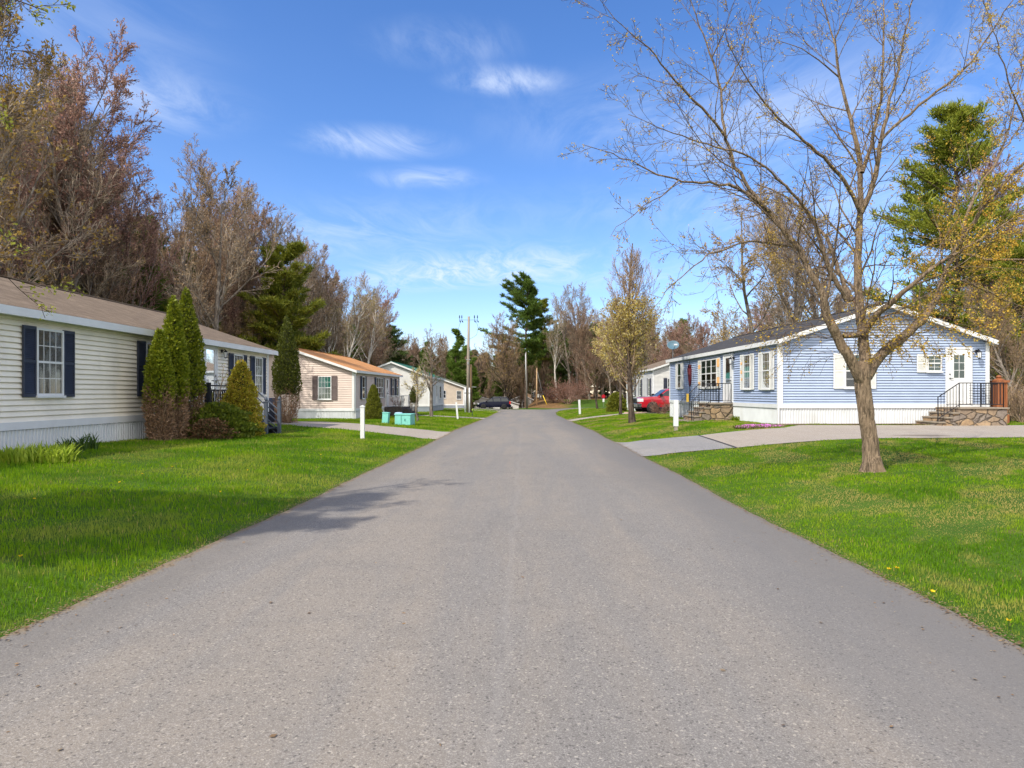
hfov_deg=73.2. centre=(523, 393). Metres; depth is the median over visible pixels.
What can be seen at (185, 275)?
pine tree
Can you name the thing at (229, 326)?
sapling
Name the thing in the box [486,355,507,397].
pine tree
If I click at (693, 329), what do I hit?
bare tree
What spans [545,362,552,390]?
sapling
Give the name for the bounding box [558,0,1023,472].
street tree
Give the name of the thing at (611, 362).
bare tree
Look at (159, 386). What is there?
arborvitae
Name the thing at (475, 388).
fir tree
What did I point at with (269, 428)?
front porch
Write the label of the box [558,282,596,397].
bare tree
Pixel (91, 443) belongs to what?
tulip leaves
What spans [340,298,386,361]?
bare tree
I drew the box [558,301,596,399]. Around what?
bare tree
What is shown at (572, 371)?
sapling
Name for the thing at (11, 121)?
maple tree
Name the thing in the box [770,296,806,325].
bare tree
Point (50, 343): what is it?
window
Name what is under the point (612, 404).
yew bush
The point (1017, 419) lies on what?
brush
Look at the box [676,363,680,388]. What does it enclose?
window
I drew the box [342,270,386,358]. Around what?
bare tree
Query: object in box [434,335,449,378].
bare tree
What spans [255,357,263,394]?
window
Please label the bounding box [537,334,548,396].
pine tree
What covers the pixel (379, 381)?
window
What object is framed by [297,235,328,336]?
bare tree
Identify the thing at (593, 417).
driveway
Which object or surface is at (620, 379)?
pear tree
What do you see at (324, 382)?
window
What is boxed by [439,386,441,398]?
window
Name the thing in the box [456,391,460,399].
window
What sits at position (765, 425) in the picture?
phlox
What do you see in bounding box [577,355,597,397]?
sapling
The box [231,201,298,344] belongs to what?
bare tree
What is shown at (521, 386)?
sapling
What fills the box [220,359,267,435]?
dwarf spruce
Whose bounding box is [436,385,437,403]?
door
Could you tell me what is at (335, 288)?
bare tree
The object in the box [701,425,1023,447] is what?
driveway
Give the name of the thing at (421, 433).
driveway
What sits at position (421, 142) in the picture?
sky
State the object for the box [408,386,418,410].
arborvitae
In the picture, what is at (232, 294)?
bare tree
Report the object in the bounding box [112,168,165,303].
bare tree
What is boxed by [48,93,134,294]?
bare tree
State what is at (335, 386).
beige house
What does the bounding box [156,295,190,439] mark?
arborvitae
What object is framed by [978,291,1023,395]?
sapling
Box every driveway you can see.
[273,421,450,438]
[420,415,483,418]
[568,413,635,420]
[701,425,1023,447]
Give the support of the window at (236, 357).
in the cream house at (72, 366)
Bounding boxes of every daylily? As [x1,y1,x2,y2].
[0,440,81,463]
[29,440,83,457]
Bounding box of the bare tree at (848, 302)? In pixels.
[831,281,854,312]
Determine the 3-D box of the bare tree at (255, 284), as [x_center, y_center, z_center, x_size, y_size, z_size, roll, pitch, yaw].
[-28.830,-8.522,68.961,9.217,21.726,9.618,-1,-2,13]
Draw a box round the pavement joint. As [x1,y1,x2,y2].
[698,435,734,446]
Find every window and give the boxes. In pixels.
[34,327,65,397]
[146,342,150,356]
[234,354,243,377]
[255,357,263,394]
[317,376,331,399]
[362,377,364,398]
[376,377,383,397]
[391,378,394,396]
[397,379,398,396]
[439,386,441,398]
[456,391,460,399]
[639,379,640,395]
[648,378,649,395]
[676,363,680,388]
[700,358,715,388]
[742,354,749,389]
[760,352,769,389]
[844,354,858,388]
[926,355,942,372]
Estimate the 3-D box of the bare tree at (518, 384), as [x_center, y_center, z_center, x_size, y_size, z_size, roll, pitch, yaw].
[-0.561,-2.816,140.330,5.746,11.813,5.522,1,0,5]
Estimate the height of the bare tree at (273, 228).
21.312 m
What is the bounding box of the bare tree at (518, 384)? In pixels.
[511,353,532,392]
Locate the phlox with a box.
[732,423,786,428]
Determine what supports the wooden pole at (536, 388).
on the ground at (994, 522)
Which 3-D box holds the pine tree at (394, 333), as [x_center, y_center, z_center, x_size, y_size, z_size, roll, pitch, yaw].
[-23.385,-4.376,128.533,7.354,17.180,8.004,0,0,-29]
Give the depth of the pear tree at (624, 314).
33.73 m
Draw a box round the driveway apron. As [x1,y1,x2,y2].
[617,435,735,455]
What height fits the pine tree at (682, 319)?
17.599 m
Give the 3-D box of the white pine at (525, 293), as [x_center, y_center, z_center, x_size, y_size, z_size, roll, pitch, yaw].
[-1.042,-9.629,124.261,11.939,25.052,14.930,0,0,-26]
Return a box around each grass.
[556,408,1023,640]
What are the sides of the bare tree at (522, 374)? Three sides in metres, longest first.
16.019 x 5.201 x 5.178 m
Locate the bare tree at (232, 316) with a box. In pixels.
[203,240,257,335]
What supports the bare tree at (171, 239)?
on the ground at (994, 522)
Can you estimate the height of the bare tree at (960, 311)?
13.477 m
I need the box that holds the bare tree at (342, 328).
[321,284,355,353]
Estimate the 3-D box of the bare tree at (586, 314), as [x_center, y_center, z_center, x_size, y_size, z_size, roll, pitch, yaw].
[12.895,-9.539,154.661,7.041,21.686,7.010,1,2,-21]
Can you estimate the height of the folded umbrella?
3.133 m
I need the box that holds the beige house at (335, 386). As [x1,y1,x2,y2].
[269,348,402,418]
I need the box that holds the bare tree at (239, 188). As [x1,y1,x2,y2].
[195,172,262,325]
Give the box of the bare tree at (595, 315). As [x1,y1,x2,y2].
[582,308,601,395]
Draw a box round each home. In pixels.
[474,396,499,408]
[500,400,519,408]
[511,394,533,407]
[532,389,571,396]
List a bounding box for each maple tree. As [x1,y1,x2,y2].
[0,0,87,319]
[0,0,117,285]
[0,119,35,282]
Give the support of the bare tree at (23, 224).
on the ground at (994, 522)
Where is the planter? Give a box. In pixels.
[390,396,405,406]
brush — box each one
[1000,373,1023,419]
[1007,382,1023,421]
[1008,375,1023,421]
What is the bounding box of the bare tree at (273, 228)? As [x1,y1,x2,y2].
[209,184,295,341]
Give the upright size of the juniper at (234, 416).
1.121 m
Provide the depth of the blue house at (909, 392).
25.44 m
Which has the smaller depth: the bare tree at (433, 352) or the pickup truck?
the pickup truck
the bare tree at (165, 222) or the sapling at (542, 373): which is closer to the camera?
the bare tree at (165, 222)
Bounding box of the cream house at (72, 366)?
[0,276,277,451]
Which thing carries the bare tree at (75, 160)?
on the ground at (994, 522)
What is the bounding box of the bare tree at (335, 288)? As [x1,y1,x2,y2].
[315,258,348,339]
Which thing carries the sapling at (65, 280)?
on the ground at (994, 522)
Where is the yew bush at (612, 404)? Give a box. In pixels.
[605,391,627,411]
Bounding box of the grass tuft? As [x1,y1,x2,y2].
[728,415,739,420]
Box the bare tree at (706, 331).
[683,319,719,350]
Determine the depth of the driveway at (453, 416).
55.15 m
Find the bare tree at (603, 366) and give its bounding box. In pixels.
[593,336,615,394]
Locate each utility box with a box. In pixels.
[382,412,389,422]
[394,413,414,424]
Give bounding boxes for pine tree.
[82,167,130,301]
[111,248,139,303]
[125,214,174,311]
[133,263,178,311]
[163,253,204,322]
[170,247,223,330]
[233,240,340,354]
[262,298,281,346]
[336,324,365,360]
[384,325,413,364]
[412,351,420,367]
[416,349,435,371]
[436,355,448,377]
[461,346,479,384]
[478,355,489,396]
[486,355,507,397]
[528,342,540,399]
[532,359,546,396]
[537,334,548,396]
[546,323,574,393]
[569,328,593,397]
[586,322,599,397]
[592,324,617,397]
[622,328,647,393]
[652,337,663,359]
[675,318,693,351]
[863,98,1023,362]
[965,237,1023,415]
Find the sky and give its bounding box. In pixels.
[0,0,1023,393]
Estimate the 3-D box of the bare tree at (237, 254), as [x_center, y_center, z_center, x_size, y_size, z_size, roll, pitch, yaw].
[-18.527,-6.161,42.092,4.992,16.317,6.832,0,0,40]
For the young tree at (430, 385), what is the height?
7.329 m
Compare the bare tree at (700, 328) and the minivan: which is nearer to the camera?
the bare tree at (700, 328)
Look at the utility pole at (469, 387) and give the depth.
69.40 m
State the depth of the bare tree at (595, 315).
140.43 m
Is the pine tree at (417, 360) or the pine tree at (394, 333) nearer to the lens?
the pine tree at (394, 333)
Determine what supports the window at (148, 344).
in the cream house at (72, 366)
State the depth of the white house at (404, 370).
67.99 m
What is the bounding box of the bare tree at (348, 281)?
[331,276,367,343]
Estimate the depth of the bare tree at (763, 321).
80.66 m
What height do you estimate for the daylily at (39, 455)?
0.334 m
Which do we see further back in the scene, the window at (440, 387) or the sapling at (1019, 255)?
the window at (440, 387)
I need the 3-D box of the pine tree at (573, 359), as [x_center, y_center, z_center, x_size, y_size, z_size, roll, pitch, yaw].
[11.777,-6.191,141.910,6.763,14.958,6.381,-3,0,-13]
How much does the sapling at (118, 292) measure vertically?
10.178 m
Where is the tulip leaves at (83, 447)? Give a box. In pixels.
[56,437,90,451]
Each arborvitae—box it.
[141,328,177,440]
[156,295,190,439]
[175,286,206,435]
[270,315,302,422]
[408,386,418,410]
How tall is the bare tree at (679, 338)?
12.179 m
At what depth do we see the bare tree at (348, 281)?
105.99 m
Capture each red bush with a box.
[539,386,567,402]
[543,374,600,403]
[556,376,596,401]
[649,399,669,413]
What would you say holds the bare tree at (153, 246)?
on the ground at (994, 522)
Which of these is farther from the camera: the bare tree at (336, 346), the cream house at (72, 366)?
the bare tree at (336, 346)
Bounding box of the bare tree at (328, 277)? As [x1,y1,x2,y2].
[305,275,330,347]
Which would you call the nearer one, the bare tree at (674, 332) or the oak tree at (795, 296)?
the oak tree at (795, 296)
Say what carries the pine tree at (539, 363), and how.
on the ground at (994, 522)
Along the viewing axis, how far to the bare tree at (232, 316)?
60.80 m
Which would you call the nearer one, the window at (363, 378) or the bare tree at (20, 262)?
the bare tree at (20, 262)
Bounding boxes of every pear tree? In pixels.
[567,331,613,408]
[590,316,641,414]
[592,243,661,422]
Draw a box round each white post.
[360,405,364,437]
[455,402,458,418]
[578,400,580,413]
[673,400,677,430]
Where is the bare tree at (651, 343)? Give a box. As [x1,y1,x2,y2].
[638,303,659,363]
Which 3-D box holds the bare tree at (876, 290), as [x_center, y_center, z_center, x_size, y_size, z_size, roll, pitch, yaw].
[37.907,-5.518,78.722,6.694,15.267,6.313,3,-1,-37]
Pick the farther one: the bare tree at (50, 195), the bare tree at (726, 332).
the bare tree at (726, 332)
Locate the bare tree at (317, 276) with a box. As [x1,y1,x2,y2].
[286,237,339,349]
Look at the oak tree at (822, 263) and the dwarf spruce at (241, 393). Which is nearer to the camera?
the dwarf spruce at (241, 393)
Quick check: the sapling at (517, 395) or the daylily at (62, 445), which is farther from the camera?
the sapling at (517, 395)
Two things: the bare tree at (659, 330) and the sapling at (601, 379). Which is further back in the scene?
the bare tree at (659, 330)
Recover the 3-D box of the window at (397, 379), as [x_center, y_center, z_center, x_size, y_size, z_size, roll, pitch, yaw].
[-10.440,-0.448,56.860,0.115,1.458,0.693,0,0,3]
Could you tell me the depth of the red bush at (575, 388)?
111.57 m
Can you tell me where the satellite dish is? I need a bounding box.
[667,341,678,357]
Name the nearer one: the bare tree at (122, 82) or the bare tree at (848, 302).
the bare tree at (122, 82)
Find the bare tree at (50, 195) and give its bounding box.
[1,108,102,283]
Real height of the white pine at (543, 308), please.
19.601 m
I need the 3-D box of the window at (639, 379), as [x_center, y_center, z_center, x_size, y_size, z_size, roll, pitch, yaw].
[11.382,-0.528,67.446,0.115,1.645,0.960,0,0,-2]
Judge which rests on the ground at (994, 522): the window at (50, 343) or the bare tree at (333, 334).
the bare tree at (333, 334)
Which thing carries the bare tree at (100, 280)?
on the ground at (994, 522)
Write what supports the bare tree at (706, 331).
on the ground at (994, 522)
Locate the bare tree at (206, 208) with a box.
[133,133,242,319]
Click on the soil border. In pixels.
(876, 423)
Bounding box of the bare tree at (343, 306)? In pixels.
[328,293,353,343]
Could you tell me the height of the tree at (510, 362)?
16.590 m
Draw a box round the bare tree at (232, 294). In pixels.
[196,212,255,333]
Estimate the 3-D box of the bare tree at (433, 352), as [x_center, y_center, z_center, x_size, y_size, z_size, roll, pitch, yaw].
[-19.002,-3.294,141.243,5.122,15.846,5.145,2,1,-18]
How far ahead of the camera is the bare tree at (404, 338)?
155.27 m
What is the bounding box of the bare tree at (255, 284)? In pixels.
[183,208,265,335]
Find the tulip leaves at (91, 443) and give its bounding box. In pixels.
[71,431,104,449]
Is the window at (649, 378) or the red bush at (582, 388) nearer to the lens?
the window at (649, 378)
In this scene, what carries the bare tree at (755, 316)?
on the ground at (994, 522)
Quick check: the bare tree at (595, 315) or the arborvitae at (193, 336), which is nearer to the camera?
the arborvitae at (193, 336)
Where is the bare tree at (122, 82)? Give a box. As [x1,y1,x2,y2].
[15,18,163,286]
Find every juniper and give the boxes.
[180,417,239,439]
[181,401,263,437]
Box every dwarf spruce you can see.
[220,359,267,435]
[365,384,382,418]
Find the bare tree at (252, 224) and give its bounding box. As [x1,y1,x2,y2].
[160,180,277,325]
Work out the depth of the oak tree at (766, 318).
57.94 m
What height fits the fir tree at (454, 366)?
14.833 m
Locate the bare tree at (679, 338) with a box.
[650,318,689,361]
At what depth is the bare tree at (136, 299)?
51.02 m
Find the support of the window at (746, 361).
in the blue house at (909, 392)
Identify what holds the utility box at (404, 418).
on the ground at (994, 522)
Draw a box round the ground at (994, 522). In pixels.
[0,394,1023,647]
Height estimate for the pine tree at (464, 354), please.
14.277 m
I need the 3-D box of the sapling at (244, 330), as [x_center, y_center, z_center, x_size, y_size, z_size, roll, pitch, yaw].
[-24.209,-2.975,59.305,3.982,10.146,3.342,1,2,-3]
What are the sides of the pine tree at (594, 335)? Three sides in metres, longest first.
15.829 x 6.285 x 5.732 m
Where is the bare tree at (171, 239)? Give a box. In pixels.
[163,222,233,318]
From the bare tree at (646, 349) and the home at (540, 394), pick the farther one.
the home at (540, 394)
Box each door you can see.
[202,345,217,401]
[385,379,388,405]
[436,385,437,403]
[723,353,733,401]
[945,347,971,403]
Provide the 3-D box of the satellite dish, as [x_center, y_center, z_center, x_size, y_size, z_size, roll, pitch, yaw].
[9.039,-0.796,41.467,0.541,4.779,0.754,0,0,-32]
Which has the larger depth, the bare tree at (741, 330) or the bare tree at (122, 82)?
the bare tree at (741, 330)
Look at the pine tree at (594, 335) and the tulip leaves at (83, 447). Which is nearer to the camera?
the tulip leaves at (83, 447)
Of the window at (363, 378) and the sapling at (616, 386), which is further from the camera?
the sapling at (616, 386)
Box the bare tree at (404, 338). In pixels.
[401,333,411,357]
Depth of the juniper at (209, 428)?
18.20 m
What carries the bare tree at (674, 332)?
on the ground at (994, 522)
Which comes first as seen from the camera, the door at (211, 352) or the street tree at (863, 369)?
the street tree at (863, 369)
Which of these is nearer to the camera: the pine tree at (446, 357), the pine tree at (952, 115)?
the pine tree at (952, 115)
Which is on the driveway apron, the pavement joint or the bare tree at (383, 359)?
the pavement joint
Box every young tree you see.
[401,366,428,420]
[413,326,450,416]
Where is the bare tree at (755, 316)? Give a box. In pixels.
[737,300,775,330]
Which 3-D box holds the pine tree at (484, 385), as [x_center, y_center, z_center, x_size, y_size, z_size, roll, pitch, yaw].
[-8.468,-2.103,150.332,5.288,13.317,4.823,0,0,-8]
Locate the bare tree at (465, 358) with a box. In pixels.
[462,356,482,391]
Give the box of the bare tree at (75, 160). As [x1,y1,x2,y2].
[0,59,121,284]
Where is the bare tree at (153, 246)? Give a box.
[45,99,192,308]
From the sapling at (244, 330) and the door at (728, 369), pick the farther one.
the sapling at (244, 330)
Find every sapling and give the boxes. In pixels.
[33,257,75,290]
[108,276,128,300]
[220,314,242,336]
[234,301,263,345]
[480,373,495,398]
[511,386,522,402]
[516,379,523,407]
[527,360,539,402]
[531,348,553,399]
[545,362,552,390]
[566,366,575,390]
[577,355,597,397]
[591,366,602,398]
[595,362,610,394]
[610,370,623,391]
[962,280,1023,417]
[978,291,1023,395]
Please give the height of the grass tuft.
0.266 m
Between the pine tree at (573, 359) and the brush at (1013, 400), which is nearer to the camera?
the brush at (1013, 400)
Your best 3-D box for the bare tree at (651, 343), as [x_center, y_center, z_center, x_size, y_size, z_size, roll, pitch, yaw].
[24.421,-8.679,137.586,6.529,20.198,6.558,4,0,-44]
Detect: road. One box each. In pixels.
[0,408,1023,767]
[464,408,574,409]
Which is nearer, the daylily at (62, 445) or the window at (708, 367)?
the daylily at (62, 445)
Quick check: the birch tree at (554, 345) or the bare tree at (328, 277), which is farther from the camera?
the birch tree at (554, 345)
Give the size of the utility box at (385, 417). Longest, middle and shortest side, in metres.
0.745 x 0.320 x 0.310 m
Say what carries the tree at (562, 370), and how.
on the ground at (994, 522)
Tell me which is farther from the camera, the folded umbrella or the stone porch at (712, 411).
the folded umbrella
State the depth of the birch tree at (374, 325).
93.19 m
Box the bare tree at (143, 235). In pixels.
[120,206,172,302]
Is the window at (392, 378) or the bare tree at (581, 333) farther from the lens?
the bare tree at (581, 333)
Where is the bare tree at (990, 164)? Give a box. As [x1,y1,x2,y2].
[945,150,1023,304]
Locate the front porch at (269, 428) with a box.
[187,383,281,434]
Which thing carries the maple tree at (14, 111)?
on the ground at (994, 522)
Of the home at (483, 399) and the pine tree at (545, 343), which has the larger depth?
the pine tree at (545, 343)
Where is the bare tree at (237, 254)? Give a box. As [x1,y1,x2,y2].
[160,160,284,330]
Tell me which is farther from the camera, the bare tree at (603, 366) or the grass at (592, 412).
the bare tree at (603, 366)
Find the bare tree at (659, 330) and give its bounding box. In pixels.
[653,318,663,337]
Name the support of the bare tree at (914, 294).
on the ground at (994, 522)
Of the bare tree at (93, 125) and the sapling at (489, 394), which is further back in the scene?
the sapling at (489, 394)
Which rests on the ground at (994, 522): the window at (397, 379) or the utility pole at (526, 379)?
the utility pole at (526, 379)
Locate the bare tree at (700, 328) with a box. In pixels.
[680,323,709,353]
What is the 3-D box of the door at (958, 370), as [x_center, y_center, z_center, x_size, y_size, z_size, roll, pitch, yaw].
[16.068,-0.650,25.460,0.991,2.100,0.134,0,0,-3]
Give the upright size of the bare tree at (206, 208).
22.769 m
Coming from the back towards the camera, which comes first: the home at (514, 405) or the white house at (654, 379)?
the home at (514, 405)
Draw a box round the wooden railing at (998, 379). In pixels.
[990,375,1009,423]
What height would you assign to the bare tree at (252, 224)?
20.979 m
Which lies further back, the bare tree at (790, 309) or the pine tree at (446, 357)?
the pine tree at (446, 357)
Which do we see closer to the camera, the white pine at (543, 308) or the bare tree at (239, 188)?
the bare tree at (239, 188)
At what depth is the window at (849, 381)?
25.27 m
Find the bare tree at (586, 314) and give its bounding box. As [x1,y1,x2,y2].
[572,307,594,346]
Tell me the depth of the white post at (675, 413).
24.63 m
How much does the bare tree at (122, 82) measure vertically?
22.139 m
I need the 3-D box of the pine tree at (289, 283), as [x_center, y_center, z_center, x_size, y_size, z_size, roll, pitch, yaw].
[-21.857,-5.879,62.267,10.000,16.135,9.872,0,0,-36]
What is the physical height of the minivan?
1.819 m
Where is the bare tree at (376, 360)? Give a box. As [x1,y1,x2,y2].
[356,316,382,366]
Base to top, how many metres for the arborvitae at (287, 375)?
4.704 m
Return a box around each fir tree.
[417,341,435,374]
[445,328,466,385]
[466,356,481,407]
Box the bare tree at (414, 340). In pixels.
[401,332,420,365]
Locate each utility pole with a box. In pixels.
[458,315,481,412]
[525,352,527,408]
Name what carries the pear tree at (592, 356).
on the ground at (994, 522)
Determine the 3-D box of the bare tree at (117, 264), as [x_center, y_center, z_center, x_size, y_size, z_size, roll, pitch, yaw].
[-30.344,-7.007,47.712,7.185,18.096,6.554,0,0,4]
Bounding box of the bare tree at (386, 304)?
[367,288,399,364]
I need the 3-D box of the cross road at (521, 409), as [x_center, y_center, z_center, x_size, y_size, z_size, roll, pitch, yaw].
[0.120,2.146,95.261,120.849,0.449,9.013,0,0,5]
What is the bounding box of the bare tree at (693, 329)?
[680,312,701,354]
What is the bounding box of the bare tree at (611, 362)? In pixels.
[600,318,633,396]
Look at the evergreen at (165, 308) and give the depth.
50.83 m
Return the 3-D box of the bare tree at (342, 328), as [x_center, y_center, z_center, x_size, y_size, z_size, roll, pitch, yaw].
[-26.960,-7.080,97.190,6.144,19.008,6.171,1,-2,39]
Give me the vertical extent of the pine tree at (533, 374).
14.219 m
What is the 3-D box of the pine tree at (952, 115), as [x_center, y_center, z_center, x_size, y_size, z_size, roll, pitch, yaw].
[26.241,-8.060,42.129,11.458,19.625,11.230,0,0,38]
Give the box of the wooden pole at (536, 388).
[536,368,546,405]
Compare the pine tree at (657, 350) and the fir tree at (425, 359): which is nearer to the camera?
the fir tree at (425, 359)
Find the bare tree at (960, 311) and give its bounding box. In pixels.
[942,287,987,335]
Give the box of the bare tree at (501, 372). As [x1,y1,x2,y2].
[491,340,514,395]
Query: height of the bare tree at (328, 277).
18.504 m
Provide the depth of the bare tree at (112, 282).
43.45 m
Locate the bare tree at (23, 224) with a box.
[0,98,52,279]
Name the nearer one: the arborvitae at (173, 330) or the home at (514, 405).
the arborvitae at (173, 330)
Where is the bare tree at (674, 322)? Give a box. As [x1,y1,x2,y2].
[659,317,692,356]
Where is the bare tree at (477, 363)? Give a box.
[475,353,486,382]
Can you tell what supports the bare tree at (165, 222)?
on the ground at (994, 522)
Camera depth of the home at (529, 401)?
140.01 m
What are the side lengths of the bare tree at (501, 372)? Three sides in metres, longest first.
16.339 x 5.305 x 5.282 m
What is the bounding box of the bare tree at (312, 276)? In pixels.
[281,227,330,335]
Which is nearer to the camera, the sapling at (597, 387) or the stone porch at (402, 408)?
the stone porch at (402, 408)
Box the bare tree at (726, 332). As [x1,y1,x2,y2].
[712,308,742,341]
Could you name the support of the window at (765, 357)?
in the blue house at (909, 392)
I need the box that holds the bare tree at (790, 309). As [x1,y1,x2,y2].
[774,290,808,323]
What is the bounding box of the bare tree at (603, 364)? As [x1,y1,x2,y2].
[590,317,621,398]
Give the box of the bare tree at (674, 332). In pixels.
[659,319,681,355]
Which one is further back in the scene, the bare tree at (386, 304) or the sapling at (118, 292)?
the bare tree at (386, 304)
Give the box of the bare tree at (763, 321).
[746,306,779,332]
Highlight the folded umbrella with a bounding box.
[687,360,691,410]
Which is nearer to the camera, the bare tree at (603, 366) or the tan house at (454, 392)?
the tan house at (454, 392)
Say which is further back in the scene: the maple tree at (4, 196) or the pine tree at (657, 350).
the pine tree at (657, 350)
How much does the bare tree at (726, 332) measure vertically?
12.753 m
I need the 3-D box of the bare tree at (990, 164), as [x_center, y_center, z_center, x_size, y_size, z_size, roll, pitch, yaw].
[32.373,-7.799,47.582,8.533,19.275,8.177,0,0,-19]
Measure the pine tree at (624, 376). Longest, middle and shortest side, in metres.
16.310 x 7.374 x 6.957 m
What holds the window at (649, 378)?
in the white house at (654, 379)
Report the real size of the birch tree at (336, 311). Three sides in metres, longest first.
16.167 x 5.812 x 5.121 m
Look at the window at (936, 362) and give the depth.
25.42 m
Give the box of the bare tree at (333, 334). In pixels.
[303,270,348,352]
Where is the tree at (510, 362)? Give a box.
[472,311,527,408]
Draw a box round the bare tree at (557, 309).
[543,284,578,399]
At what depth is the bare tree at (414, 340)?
147.76 m
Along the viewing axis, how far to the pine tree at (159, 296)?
51.25 m
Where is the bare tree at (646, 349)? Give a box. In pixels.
[631,319,660,367]
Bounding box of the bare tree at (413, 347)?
[406,342,419,366]
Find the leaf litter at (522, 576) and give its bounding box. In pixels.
[16,426,1004,750]
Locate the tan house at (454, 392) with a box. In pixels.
[441,377,466,407]
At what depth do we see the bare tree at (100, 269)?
41.67 m
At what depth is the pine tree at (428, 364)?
136.02 m
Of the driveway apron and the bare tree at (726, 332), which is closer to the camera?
the driveway apron
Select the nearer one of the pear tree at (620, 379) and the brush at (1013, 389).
the brush at (1013, 389)
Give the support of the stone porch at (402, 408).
on the ground at (994, 522)
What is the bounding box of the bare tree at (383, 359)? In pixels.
[369,308,403,365]
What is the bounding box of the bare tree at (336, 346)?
[315,268,353,353]
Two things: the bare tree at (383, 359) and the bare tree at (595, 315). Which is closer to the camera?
the bare tree at (383, 359)
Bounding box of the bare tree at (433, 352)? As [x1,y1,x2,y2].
[430,341,442,374]
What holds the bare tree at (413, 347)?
on the ground at (994, 522)
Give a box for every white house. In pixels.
[377,361,445,411]
[626,358,670,410]
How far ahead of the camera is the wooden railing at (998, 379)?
25.71 m
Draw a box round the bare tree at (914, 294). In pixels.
[902,277,930,309]
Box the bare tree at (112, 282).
[40,135,144,304]
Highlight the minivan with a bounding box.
[477,397,510,408]
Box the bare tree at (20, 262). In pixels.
[0,100,54,280]
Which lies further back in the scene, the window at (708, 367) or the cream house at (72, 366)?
the window at (708, 367)
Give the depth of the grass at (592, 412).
10.73 m
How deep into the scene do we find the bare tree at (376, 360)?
112.49 m
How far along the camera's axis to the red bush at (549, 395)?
114.62 m
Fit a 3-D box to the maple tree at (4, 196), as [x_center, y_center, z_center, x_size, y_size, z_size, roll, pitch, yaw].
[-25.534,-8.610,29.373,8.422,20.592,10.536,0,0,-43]
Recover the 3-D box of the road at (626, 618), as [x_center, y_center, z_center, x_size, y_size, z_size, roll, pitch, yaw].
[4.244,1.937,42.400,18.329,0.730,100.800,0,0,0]
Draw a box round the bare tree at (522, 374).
[510,348,531,390]
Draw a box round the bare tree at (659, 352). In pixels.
[645,329,671,365]
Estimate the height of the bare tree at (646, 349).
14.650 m
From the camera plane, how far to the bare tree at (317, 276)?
82.59 m
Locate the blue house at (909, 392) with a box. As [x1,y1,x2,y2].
[666,302,998,423]
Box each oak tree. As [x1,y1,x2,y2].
[695,181,793,344]
[737,185,817,328]
[748,179,868,325]
[756,200,874,319]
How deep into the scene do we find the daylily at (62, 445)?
12.25 m
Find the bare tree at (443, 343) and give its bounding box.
[434,335,448,356]
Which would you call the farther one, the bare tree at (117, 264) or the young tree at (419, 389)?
the bare tree at (117, 264)
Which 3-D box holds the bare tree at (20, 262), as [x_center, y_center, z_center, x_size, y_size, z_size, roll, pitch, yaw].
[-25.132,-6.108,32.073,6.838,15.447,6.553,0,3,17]
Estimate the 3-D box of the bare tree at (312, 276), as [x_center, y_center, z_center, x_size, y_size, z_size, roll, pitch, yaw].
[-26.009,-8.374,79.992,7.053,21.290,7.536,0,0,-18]
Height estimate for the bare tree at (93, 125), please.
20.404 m
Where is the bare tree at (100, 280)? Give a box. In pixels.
[77,164,146,301]
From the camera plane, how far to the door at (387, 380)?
53.40 m
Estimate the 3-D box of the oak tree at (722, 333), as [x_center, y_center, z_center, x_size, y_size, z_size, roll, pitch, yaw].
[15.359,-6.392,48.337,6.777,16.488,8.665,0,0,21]
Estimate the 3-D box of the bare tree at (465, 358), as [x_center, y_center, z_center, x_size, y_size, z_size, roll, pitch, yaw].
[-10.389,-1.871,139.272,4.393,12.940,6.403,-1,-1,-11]
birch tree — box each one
[307,286,347,353]
[337,285,379,358]
[351,291,395,363]
[541,310,569,399]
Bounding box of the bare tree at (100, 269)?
[10,132,147,305]
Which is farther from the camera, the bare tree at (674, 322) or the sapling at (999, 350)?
the bare tree at (674, 322)
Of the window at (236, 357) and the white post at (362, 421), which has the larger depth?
the window at (236, 357)
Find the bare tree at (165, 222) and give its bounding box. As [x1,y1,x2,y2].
[129,184,191,303]
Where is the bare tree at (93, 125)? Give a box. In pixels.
[0,45,139,296]
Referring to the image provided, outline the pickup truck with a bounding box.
[633,389,669,412]
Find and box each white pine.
[476,271,549,407]
[532,297,559,398]
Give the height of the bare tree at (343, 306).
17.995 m
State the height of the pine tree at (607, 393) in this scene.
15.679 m
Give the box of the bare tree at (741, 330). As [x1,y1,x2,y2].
[733,319,749,336]
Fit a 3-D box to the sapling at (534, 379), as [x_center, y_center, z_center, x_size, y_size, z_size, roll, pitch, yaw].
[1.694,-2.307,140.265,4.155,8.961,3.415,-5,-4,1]
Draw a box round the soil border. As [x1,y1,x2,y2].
[778,423,916,424]
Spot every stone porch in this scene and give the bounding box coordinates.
[384,395,418,415]
[678,383,732,421]
[915,383,1009,425]
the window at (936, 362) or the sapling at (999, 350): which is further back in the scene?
the sapling at (999, 350)
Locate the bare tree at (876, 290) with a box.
[849,280,886,306]

